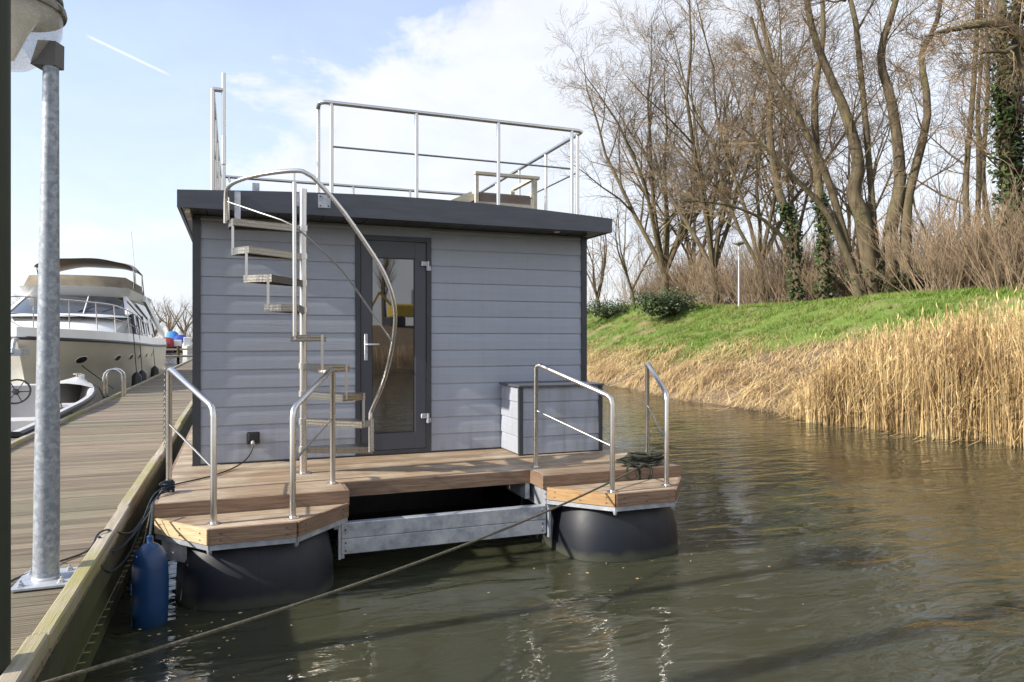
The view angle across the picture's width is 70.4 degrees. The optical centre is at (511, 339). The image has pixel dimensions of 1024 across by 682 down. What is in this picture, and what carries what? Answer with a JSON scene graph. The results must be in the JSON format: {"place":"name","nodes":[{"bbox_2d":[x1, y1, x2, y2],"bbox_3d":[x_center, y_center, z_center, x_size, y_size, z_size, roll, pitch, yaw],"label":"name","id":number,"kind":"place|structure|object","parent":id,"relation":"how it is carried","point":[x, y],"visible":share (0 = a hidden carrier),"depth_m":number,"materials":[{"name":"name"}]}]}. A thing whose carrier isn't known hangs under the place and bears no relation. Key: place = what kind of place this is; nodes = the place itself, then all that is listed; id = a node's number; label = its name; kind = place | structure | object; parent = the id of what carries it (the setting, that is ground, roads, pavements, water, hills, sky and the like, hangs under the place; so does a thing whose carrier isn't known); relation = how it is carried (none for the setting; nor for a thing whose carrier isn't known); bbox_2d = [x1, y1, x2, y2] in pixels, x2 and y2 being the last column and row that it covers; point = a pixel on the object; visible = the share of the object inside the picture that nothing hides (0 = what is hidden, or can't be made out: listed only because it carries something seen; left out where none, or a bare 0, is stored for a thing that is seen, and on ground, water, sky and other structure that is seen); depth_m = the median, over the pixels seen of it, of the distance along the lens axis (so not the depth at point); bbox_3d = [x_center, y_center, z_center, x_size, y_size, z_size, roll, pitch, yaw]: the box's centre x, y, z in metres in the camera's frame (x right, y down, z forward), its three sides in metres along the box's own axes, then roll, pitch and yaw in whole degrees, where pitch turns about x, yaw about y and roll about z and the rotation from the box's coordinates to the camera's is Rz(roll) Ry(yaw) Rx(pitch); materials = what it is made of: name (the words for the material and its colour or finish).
{"place":"outdoors","nodes":[
{"label":"outdoors","id":0,"kind":"place"},
{"bbox_2d":[11,0,1023,338],"label":"sky","id":1,"kind":"structure","parent":0,"point":[136,81],"materials":[{"name":"blue"}]},
{"bbox_2d":[84,352,1023,681],"bbox_3d":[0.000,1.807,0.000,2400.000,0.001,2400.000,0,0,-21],"label":"water","id":2,"kind":"structure","parent":0,"point":[886,556],"depth_m":5.18,"materials":[{"name":"liquid"}]},
{"bbox_2d":[11,373,95,440],"bbox_3d":[-8.285,1.312,12.299,1.826,1.290,7.700,0,0,-21],"label":"open boat","id":3,"kind":"object","parent":2,"relation":"on","point":[78,392],"visible":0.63,"depth_m":12.36,"materials":[{"name":"white paint"}]},
{"bbox_2d":[11,231,166,404],"bbox_3d":[-13.223,-0.844,22.138,3.780,5.901,14.390,0,0,-21],"label":"motor yacht","id":4,"kind":"object","parent":2,"relation":"on","point":[107,313],"visible":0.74,"depth_m":20.56,"materials":[{"name":"white plastic"}]},
{"bbox_2d":[130,314,138,334],"bbox_3d":[-11.639,-0.458,22.365,0.200,0.630,0.900,0,0,-21],"label":"side window","id":5,"kind":"structure","parent":4,"relation":"in","point":[133,322],"depth_m":22.09,"materials":[{"name":"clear glass"}]},
{"bbox_2d":[131,332,141,385],"bbox_3d":[-10.454,0.747,20.196,0.260,1.881,0.253,0,0,-21],"label":"yacht fender","id":6,"kind":"object","parent":4,"relation":"hanging from","point":[136,377],"visible":0.59,"depth_m":20.13,"materials":[{"name":"black plastic"}]},
{"bbox_2d":[136,315,144,334],"bbox_3d":[-12.069,-0.458,23.486,0.200,0.630,1.100,0,0,-21],"label":"side window","id":7,"kind":"structure","parent":4,"relation":"in","point":[138,320],"depth_m":23.17,"materials":[{"name":"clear glass"}]},
{"bbox_2d":[139,333,146,380],"bbox_3d":[-10.919,0.747,21.410,0.260,1.881,0.253,0,0,-21],"label":"yacht fender","id":8,"kind":"object","parent":4,"relation":"hanging from","point":[143,374],"visible":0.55,"depth_m":21.38,"materials":[{"name":"black plastic"}]},
{"bbox_2d":[140,316,148,334],"bbox_3d":[-12.552,-0.458,24.746,0.200,0.630,1.200,0,0,-21],"label":"side window","id":9,"kind":"structure","parent":4,"relation":"in","point":[144,328],"depth_m":24.42,"materials":[{"name":"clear glass"}]},
{"bbox_2d":[145,317,153,334],"bbox_3d":[-13.089,-0.458,26.147,0.200,0.630,1.400,0,0,-21],"label":"side window","id":10,"kind":"structure","parent":4,"relation":"in","point":[150,330],"depth_m":25.95,"materials":[{"name":"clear glass"}]},
{"bbox_2d":[151,334,158,376],"bbox_3d":[-12.244,0.747,24.864,0.260,1.881,0.253,0,0,-21],"label":"yacht fender","id":11,"kind":"object","parent":4,"relation":"hanging from","point":[154,370],"visible":0.54,"depth_m":24.79,"materials":[{"name":"black plastic"}]},
{"bbox_2d":[0,359,191,681],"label":"jetty","id":12,"kind":"object","parent":2,"relation":"in","point":[112,463],"visible":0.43,"depth_m":5.38,"materials":[{"name":"wood"}]},
{"bbox_2d":[0,0,10,675],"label":"mooring post","id":13,"kind":"object","parent":12,"relation":"on","point":[5,333],"visible":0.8,"depth_m":2.60,"materials":[{"name":"black metal"}]},
{"bbox_2d":[11,0,77,591],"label":"lamp post","id":14,"kind":"object","parent":12,"relation":"on","point":[28,17],"visible":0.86,"depth_m":3.72,"materials":[{"name":"white"}]},
{"bbox_2d":[72,572,122,671],"bbox_3d":[-2.204,1.472,3.901,0.008,0.015,1.495,0,0,-21],"label":"thin line","id":15,"kind":"object","parent":12,"relation":"attached to","point":[97,621],"visible":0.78,"depth_m":3.76,"materials":[{"name":"fabric"}]},
{"bbox_2d":[102,368,125,399],"bbox_3d":[-8.691,1.466,15.849,0.408,1.681,0.468,0,0,-21],"label":"boarding ladder","id":16,"kind":"object","parent":12,"relation":"attached to","point":[105,383],"visible":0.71,"depth_m":15.70,"materials":[{"name":"silver metal"}]},
{"bbox_2d":[11,445,253,581],"bbox_3d":[-2.573,1.133,4.732,0.240,0.320,3.928,0,0,2],"label":"power cable","id":17,"kind":"object","parent":12,"relation":"on","point":[86,551],"visible":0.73,"depth_m":4.82,"materials":[{"name":"black plastic"}]},
{"bbox_2d":[98,480,174,571],"bbox_3d":[-2.479,1.236,4.762,0.121,0.372,1.484,0,0,-10],"label":"knotted rope","id":18,"kind":"object","parent":12,"relation":"attached to","point":[165,488],"visible":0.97,"depth_m":5.03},
{"bbox_2d":[165,337,174,351],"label":"moored boat","id":19,"kind":"object","parent":2,"relation":"on","point":[169,342],"visible":0.43,"depth_m":102.99,"materials":[{"name":"red paint"}]},
{"bbox_2d":[166,331,178,338],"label":"moored boat","id":20,"kind":"object","parent":2,"relation":"on","point":[171,334],"visible":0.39,"depth_m":117.75,"materials":[{"name":"blue fabric"}]},
{"bbox_2d":[173,340,182,351],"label":"moored boat","id":21,"kind":"object","parent":2,"relation":"on","point":[178,343],"visible":0.51,"depth_m":104.09,"materials":[{"name":"white plastic"}]},
{"bbox_2d":[165,346,191,362],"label":"cross jetty","id":22,"kind":"object","parent":2,"relation":"in","point":[178,349],"visible":0.12,"depth_m":55.73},
{"bbox_2d":[174,335,186,342],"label":"moored boat","id":23,"kind":"object","parent":2,"relation":"on","point":[179,337],"visible":0.37,"depth_m":111.84,"materials":[{"name":"blue fabric"}]},
{"bbox_2d":[182,337,191,352],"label":"moored boat","id":24,"kind":"object","parent":2,"relation":"on","point":[187,343],"visible":0.72,"depth_m":97.09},
{"bbox_2d":[153,72,681,610],"bbox_3d":[-1.396,0.057,8.221,4.328,4.820,6.068,0,0,-21],"label":"houseboat","id":25,"kind":"object","parent":2,"relation":"on","point":[353,352],"visible":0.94,"depth_m":6.75,"materials":[{"name":"grey"}]},
{"bbox_2d":[131,505,151,592],"bbox_3d":[-2.441,1.367,4.793,0.012,0.446,0.510,0,0,-13],"label":"thin line","id":26,"kind":"object","parent":25,"relation":"hanging from","point":[146,527],"visible":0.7,"depth_m":4.90,"materials":[{"name":"fabric"}]},
{"bbox_2d":[131,502,168,628],"bbox_3d":[-2.369,1.526,4.780,0.220,0.801,0.543,0,0,-21],"label":"fender","id":27,"kind":"object","parent":25,"relation":"hanging from","point":[149,588],"visible":0.87,"depth_m":4.55,"materials":[{"name":"blue plastic"}]},
{"bbox_2d":[163,367,165,449],"bbox_3d":[-2.609,0.521,5.447,0.015,0.620,0.015,0,0,24],"label":"chain","id":28,"kind":"object","parent":25,"relation":"hanging from","point":[164,408],"visible":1,"depth_m":5.44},
{"bbox_2d":[42,462,649,681],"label":"mooring line","id":29,"kind":"object","parent":25,"relation":"attached to","point":[109,663],"visible":0.94,"depth_m":3.38,"materials":[{"name":"fabric"}]},
{"bbox_2d":[355,234,430,455],"bbox_3d":[-1.180,0.054,7.246,0.765,2.169,0.138,0,0,-21],"label":"door","id":30,"kind":"structure","parent":25,"relation":"in","point":[401,415],"depth_m":7.27,"materials":[{"name":"grey plastic"}]},
{"bbox_2d":[452,171,539,208],"bbox_3d":[-0.353,-1.578,8.347,1.142,0.530,0.760,0,0,-21],"label":"lounge chair","id":31,"kind":"object","parent":25,"relation":"on","point":[529,200],"visible":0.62,"depth_m":8.08,"materials":[{"name":"brown wood"}]},
{"bbox_2d":[499,380,603,455],"bbox_3d":[0.408,0.799,7.538,0.950,0.694,0.554,0,0,-21],"label":"storage box","id":32,"kind":"object","parent":25,"relation":"on","point":[574,405],"visible":0.97,"depth_m":7.32,"materials":[{"name":"grey"}]},
{"bbox_2d":[603,362,646,386],"bbox_3d":[0.821,0.392,8.165,0.024,0.336,2.590,0,0,-22],"label":"chain","id":33,"kind":"object","parent":25,"relation":"hanging from","point":[625,377],"visible":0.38,"depth_m":7.38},
{"bbox_2d":[615,451,663,480],"bbox_3d":[1.204,1.143,6.608,0.555,0.239,0.286,0,0,-21],"label":"rope coil","id":34,"kind":"object","parent":25,"relation":"on","point":[638,460],"visible":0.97,"depth_m":6.54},
{"bbox_2d":[686,285,1023,447],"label":"reeds","id":35,"kind":"object","parent":2,"relation":"in","point":[988,374],"visible":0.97,"depth_m":13.69,"materials":[{"name":"plant"}]},
{"bbox_2d":[587,291,1023,445],"bbox_3d":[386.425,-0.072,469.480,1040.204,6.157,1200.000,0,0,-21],"label":"ground","id":36,"kind":"structure","parent":0,"point":[837,319],"depth_m":22.74,"materials":[{"name":"plant"}]},
{"bbox_2d":[574,200,620,303],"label":"bare tree","id":37,"kind":"object","parent":36,"relation":"on","point":[601,277],"visible":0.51,"depth_m":59.84,"materials":[{"name":"brown plant"}]},
{"bbox_2d":[587,292,631,317],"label":"evergreen bush","id":38,"kind":"object","parent":36,"relation":"on","point":[605,309],"visible":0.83,"depth_m":44.81,"materials":[{"name":"green plant"}]},
{"bbox_2d":[621,276,660,301],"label":"bare shrub","id":39,"kind":"object","parent":36,"relation":"on","point":[640,290],"visible":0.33,"depth_m":57.25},
{"bbox_2d":[625,268,658,299],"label":"bare shrub","id":40,"kind":"object","parent":36,"relation":"on","point":[642,284],"visible":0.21,"depth_m":58.29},
{"bbox_2d":[590,158,698,304],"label":"bare tree","id":41,"kind":"object","parent":36,"relation":"on","point":[622,262],"visible":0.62,"depth_m":48.54,"materials":[{"name":"brown plant"}]},
{"bbox_2d":[638,271,657,297],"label":"bare shrub","id":42,"kind":"object","parent":36,"relation":"on","point":[641,288],"visible":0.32,"depth_m":54.57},
{"bbox_2d":[623,282,712,316],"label":"evergreen bush","id":43,"kind":"object","parent":36,"relation":"on","point":[660,304],"visible":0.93,"depth_m":37.23,"materials":[{"name":"green plant"}]},
{"bbox_2d":[638,269,699,294],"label":"bare shrub","id":44,"kind":"object","parent":36,"relation":"on","point":[653,283],"visible":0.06,"depth_m":52.95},
{"bbox_2d":[537,0,809,295],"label":"bare tree","id":45,"kind":"object","parent":36,"relation":"on","point":[660,257],"visible":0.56,"depth_m":43.16,"materials":[{"name":"brown plant"}]},
{"bbox_2d":[642,249,704,293],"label":"bare shrub","id":46,"kind":"object","parent":36,"relation":"on","point":[655,274],"visible":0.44,"depth_m":44.76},
{"bbox_2d":[645,253,702,299],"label":"bare shrub","id":47,"kind":"object","parent":36,"relation":"on","point":[669,278],"visible":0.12,"depth_m":46.06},
{"bbox_2d":[587,77,761,297],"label":"bare tree","id":48,"kind":"object","parent":36,"relation":"on","point":[687,244],"visible":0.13,"depth_m":51.33,"materials":[{"name":"brown plant"}]},
{"bbox_2d":[653,253,707,300],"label":"bare shrub","id":49,"kind":"object","parent":36,"relation":"on","point":[681,271],"visible":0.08,"depth_m":47.44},
{"bbox_2d":[655,258,707,303],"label":"bare shrub","id":50,"kind":"object","parent":36,"relation":"on","point":[687,281],"visible":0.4,"depth_m":43.95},
{"bbox_2d":[661,257,735,303],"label":"bare shrub","id":51,"kind":"object","parent":36,"relation":"on","point":[697,278],"visible":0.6,"depth_m":41.19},
{"bbox_2d":[661,231,736,302],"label":"bare shrub","id":52,"kind":"object","parent":36,"relation":"on","point":[699,262],"visible":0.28,"depth_m":42.91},
{"bbox_2d":[665,229,752,303],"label":"bare shrub","id":53,"kind":"object","parent":36,"relation":"on","point":[731,251],"visible":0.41,"depth_m":41.52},
{"bbox_2d":[677,258,748,306],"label":"bare shrub","id":54,"kind":"object","parent":36,"relation":"on","point":[723,290],"visible":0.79,"depth_m":38.72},
{"bbox_2d":[695,245,754,303],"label":"bare shrub","id":55,"kind":"object","parent":36,"relation":"on","point":[731,276],"visible":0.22,"depth_m":41.71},
{"bbox_2d":[733,241,744,305],"bbox_3d":[10.796,-3.055,34.500,0.540,3.280,0.540,0,0,-21],"label":"street lamp","id":56,"kind":"object","parent":36,"relation":"on","point":[739,242],"visible":0.87,"depth_m":34.46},
{"bbox_2d":[727,282,753,303],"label":"bare shrub","id":57,"kind":"object","parent":36,"relation":"on","point":[740,297],"visible":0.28,"depth_m":41.54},
{"bbox_2d":[584,0,901,305],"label":"bare tree","id":58,"kind":"object","parent":36,"relation":"on","point":[713,257],"visible":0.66,"depth_m":38.49,"materials":[{"name":"brown plant"}]},
{"bbox_2d":[704,229,789,304],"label":"bare shrub","id":59,"kind":"object","parent":36,"relation":"on","point":[731,282],"visible":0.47,"depth_m":36.74,"materials":[{"name":"plant"}]},
{"bbox_2d":[659,0,851,302],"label":"bare tree","id":60,"kind":"object","parent":36,"relation":"on","point":[789,220],"visible":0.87,"depth_m":30.93,"materials":[{"name":"brown plant"}]},
{"bbox_2d":[732,245,780,301],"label":"bare shrub","id":61,"kind":"object","parent":36,"relation":"on","point":[747,273],"visible":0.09,"depth_m":45.28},
{"bbox_2d":[728,261,787,303],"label":"bare shrub","id":62,"kind":"object","parent":36,"relation":"on","point":[754,284],"visible":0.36,"depth_m":36.20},
{"bbox_2d":[737,269,786,302],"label":"bare shrub","id":63,"kind":"object","parent":36,"relation":"on","point":[756,289],"visible":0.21,"depth_m":36.68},
{"bbox_2d":[593,0,949,303],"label":"bare tree","id":64,"kind":"object","parent":36,"relation":"on","point":[779,223],"visible":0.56,"depth_m":35.66,"materials":[{"name":"brown plant"}]},
{"bbox_2d":[713,30,846,253],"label":"bare tree","id":65,"kind":"object","parent":36,"relation":"on","point":[801,219],"visible":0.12,"depth_m":46.17,"materials":[{"name":"brown plant"}]},
{"bbox_2d":[587,182,991,305],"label":"wood","id":66,"kind":"object","parent":36,"relation":"on","point":[626,284],"visible":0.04,"depth_m":68.01,"materials":[{"name":"plant"}]},
{"bbox_2d":[729,209,853,303],"bbox_3d":[12.395,-3.691,33.375,4.780,4.440,4.701,0,0,-12],"label":"bare shrub","id":67,"kind":"object","parent":36,"relation":"on","point":[764,277],"visible":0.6,"depth_m":33.08,"materials":[{"name":"plant"}]},
{"bbox_2d":[741,219,848,302],"bbox_3d":[14.448,-3.880,36.264,4.779,4.439,4.700,0,0,44],"label":"bare shrub","id":68,"kind":"object","parent":36,"relation":"on","point":[784,264],"visible":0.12,"depth_m":36.14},
{"bbox_2d":[746,211,857,301],"bbox_3d":[12.756,-3.658,32.324,4.570,4.317,4.647,0,0,9],"label":"bare shrub","id":69,"kind":"object","parent":36,"relation":"on","point":[807,256],"visible":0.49,"depth_m":32.01,"materials":[{"name":"plant"}]},
{"bbox_2d":[725,0,880,300],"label":"bare tree","id":70,"kind":"object","parent":36,"relation":"on","point":[823,285],"visible":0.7,"depth_m":29.61,"materials":[{"name":"brown plant"}]},
{"bbox_2d":[587,282,1023,367],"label":"grass","id":71,"kind":"structure","parent":36,"relation":"on","point":[726,332],"depth_m":26.31,"materials":[{"name":"plant"}]},
{"bbox_2d":[772,242,845,299],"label":"bare shrub","id":72,"kind":"object","parent":36,"relation":"on","point":[809,282],"visible":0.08,"depth_m":35.04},
{"bbox_2d":[773,226,853,298],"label":"bare shrub","id":73,"kind":"object","parent":36,"relation":"on","point":[805,261],"visible":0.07,"depth_m":36.08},
{"bbox_2d":[780,247,847,299],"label":"bare shrub","id":74,"kind":"object","parent":36,"relation":"on","point":[802,281],"visible":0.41,"depth_m":30.39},
{"bbox_2d":[799,264,850,297],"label":"bare shrub","id":75,"kind":"object","parent":36,"relation":"on","point":[841,287],"visible":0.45,"depth_m":30.28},
{"bbox_2d":[783,223,881,296],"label":"bare shrub","id":76,"kind":"object","parent":36,"relation":"on","point":[814,257],"visible":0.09,"depth_m":33.16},
{"bbox_2d":[817,266,854,298],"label":"bare shrub","id":77,"kind":"object","parent":36,"relation":"on","point":[842,285],"visible":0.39,"depth_m":30.32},
{"bbox_2d":[812,238,859,295],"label":"bare shrub","id":78,"kind":"object","parent":36,"relation":"on","point":[844,266],"visible":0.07,"depth_m":32.72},
{"bbox_2d":[680,0,996,296],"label":"bare tree","id":79,"kind":"object","parent":36,"relation":"on","point":[858,206],"visible":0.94,"depth_m":26.37,"materials":[{"name":"brown plant"}]},
{"bbox_2d":[732,28,967,292],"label":"bare tree","id":80,"kind":"object","parent":36,"relation":"on","point":[848,211],"visible":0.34,"depth_m":41.39,"materials":[{"name":"brown plant"}]},
{"bbox_2d":[826,251,918,294],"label":"bare shrub","id":81,"kind":"object","parent":36,"relation":"on","point":[888,270],"visible":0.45,"depth_m":26.15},
{"bbox_2d":[824,197,943,295],"bbox_3d":[14.547,-3.638,28.836,4.495,4.245,4.570,0,0,21],"label":"bare shrub","id":82,"kind":"object","parent":36,"relation":"on","point":[841,255],"visible":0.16,"depth_m":28.84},
{"bbox_2d":[837,261,946,292],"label":"bare shrub","id":83,"kind":"object","parent":36,"relation":"on","point":[900,280],"visible":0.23,"depth_m":26.30,"materials":[{"name":"brown plant"}]},
{"bbox_2d":[864,135,991,253],"bbox_3d":[20.490,-6.007,35.529,6.844,8.374,5.110,0,0,-9],"label":"bare tree","id":84,"kind":"object","parent":36,"relation":"on","point":[949,200],"visible":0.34,"depth_m":36.07,"materials":[{"name":"brown plant"}]},
{"bbox_2d":[849,161,1020,293],"bbox_3d":[13.916,-3.495,23.541,4.338,4.097,4.411,0,0,-13],"label":"bare shrub","id":85,"kind":"object","parent":36,"relation":"on","point":[898,250],"visible":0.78,"depth_m":23.75,"materials":[{"name":"plant"}]},
{"bbox_2d":[860,194,1010,290],"bbox_3d":[14.253,-2.999,24.322,4.456,3.005,3.539,0,0,38],"label":"bare shrub","id":86,"kind":"object","parent":36,"relation":"on","point":[950,245],"visible":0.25,"depth_m":24.35,"materials":[{"name":"plant"}]},
{"bbox_2d":[865,0,1010,286],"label":"slim tree","id":87,"kind":"object","parent":36,"relation":"on","point":[966,170],"visible":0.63,"depth_m":25.08,"materials":[{"name":"brown plant"}]},
{"bbox_2d":[896,211,990,291],"bbox_3d":[13.776,-2.658,23.111,2.755,2.560,2.710,0,0,25],"label":"bare shrub","id":88,"kind":"object","parent":36,"relation":"on","point":[950,267],"visible":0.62,"depth_m":22.92,"materials":[{"name":"plant"}]},
{"bbox_2d":[905,190,993,287],"bbox_3d":[15.864,-3.325,25.601,3.781,3.512,3.719,0,0,-34],"label":"bare shrub","id":89,"kind":"object","parent":36,"relation":"on","point":[948,229],"visible":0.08,"depth_m":25.45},
{"bbox_2d":[876,0,1023,101],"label":"bare tree","id":90,"kind":"object","parent":36,"relation":"on","point":[1014,31],"visible":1,"depth_m":19.92,"materials":[{"name":"brown plant"}]},
{"bbox_2d":[916,242,984,290],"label":"bare shrub","id":91,"kind":"object","parent":36,"relation":"on","point":[937,272],"visible":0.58,"depth_m":23.20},
{"bbox_2d":[917,188,992,287],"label":"bare shrub","id":92,"kind":"object","parent":36,"relation":"on","point":[961,220],"visible":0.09,"depth_m":26.39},
{"bbox_2d":[924,0,995,233],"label":"slim tree","id":93,"kind":"object","parent":36,"relation":"on","point":[983,175],"visible":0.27,"depth_m":27.57,"materials":[{"name":"brown plant"}]},
{"bbox_2d":[917,220,1010,289],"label":"bare shrub","id":94,"kind":"object","parent":36,"relation":"on","point":[966,281],"visible":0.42,"depth_m":22.83,"materials":[{"name":"plant"}]},
{"bbox_2d":[920,193,1023,288],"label":"bare shrub","id":95,"kind":"object","parent":36,"relation":"on","point":[977,241],"visible":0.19,"depth_m":23.15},
{"bbox_2d":[920,151,1023,291],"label":"bare shrub","id":96,"kind":"object","parent":36,"relation":"on","point":[1002,243],"visible":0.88,"depth_m":21.03,"materials":[{"name":"plant"}]},
{"bbox_2d":[927,0,1023,285],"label":"bare tree","id":97,"kind":"object","parent":36,"relation":"on","point":[1007,134],"visible":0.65,"depth_m":22.90,"materials":[{"name":"brown plant"}]},
{"bbox_2d":[954,0,997,226],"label":"slim tree","id":98,"kind":"object","parent":36,"relation":"on","point":[978,171],"visible":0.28,"depth_m":26.44,"materials":[{"name":"brown plant"}]},
{"bbox_2d":[953,205,1023,286],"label":"bare shrub","id":99,"kind":"object","parent":36,"relation":"on","point":[979,229],"visible":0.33,"depth_m":21.98,"materials":[{"name":"plant"}]},
{"bbox_2d":[956,246,1023,290],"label":"bare shrub","id":100,"kind":"object","parent":36,"relation":"on","point":[1000,272],"visible":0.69,"depth_m":21.57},
{"bbox_2d":[971,178,1023,286],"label":"bare shrub","id":101,"kind":"object","parent":36,"relation":"on","point":[1009,254],"visible":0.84,"depth_m":20.47,"materials":[{"name":"plant"}]},
{"bbox_2d":[973,174,1023,262],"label":"bare shrub","id":102,"kind":"object","parent":36,"relation":"on","point":[1006,227],"visible":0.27,"depth_m":21.29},
{"bbox_2d":[977,224,1023,287],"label":"bare shrub","id":103,"kind":"object","parent":36,"relation":"on","point":[1004,261],"visible":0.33,"depth_m":21.42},
{"bbox_3d":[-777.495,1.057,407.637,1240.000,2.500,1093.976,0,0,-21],"label":"hills","id":104,"kind":"structure","parent":0,"visible":0},
{"bbox_2d":[147,310,174,336],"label":"tree","id":105,"kind":"object","parent":104,"relation":"on","point":[156,331],"visible":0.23,"depth_m":130.78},
{"bbox_2d":[144,314,191,341],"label":"hedge","id":106,"kind":"object","parent":104,"relation":"on","point":[186,333],"visible":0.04,"depth_m":127.03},
{"bbox_2d":[146,294,191,331],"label":"tree","id":107,"kind":"object","parent":104,"relation":"on","point":[169,326],"visible":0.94,"depth_m":125.75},
{"bbox_2d":[166,301,191,334],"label":"tree","id":108,"kind":"object","parent":104,"relation":"on","point":[185,325],"visible":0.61,"depth_m":128.78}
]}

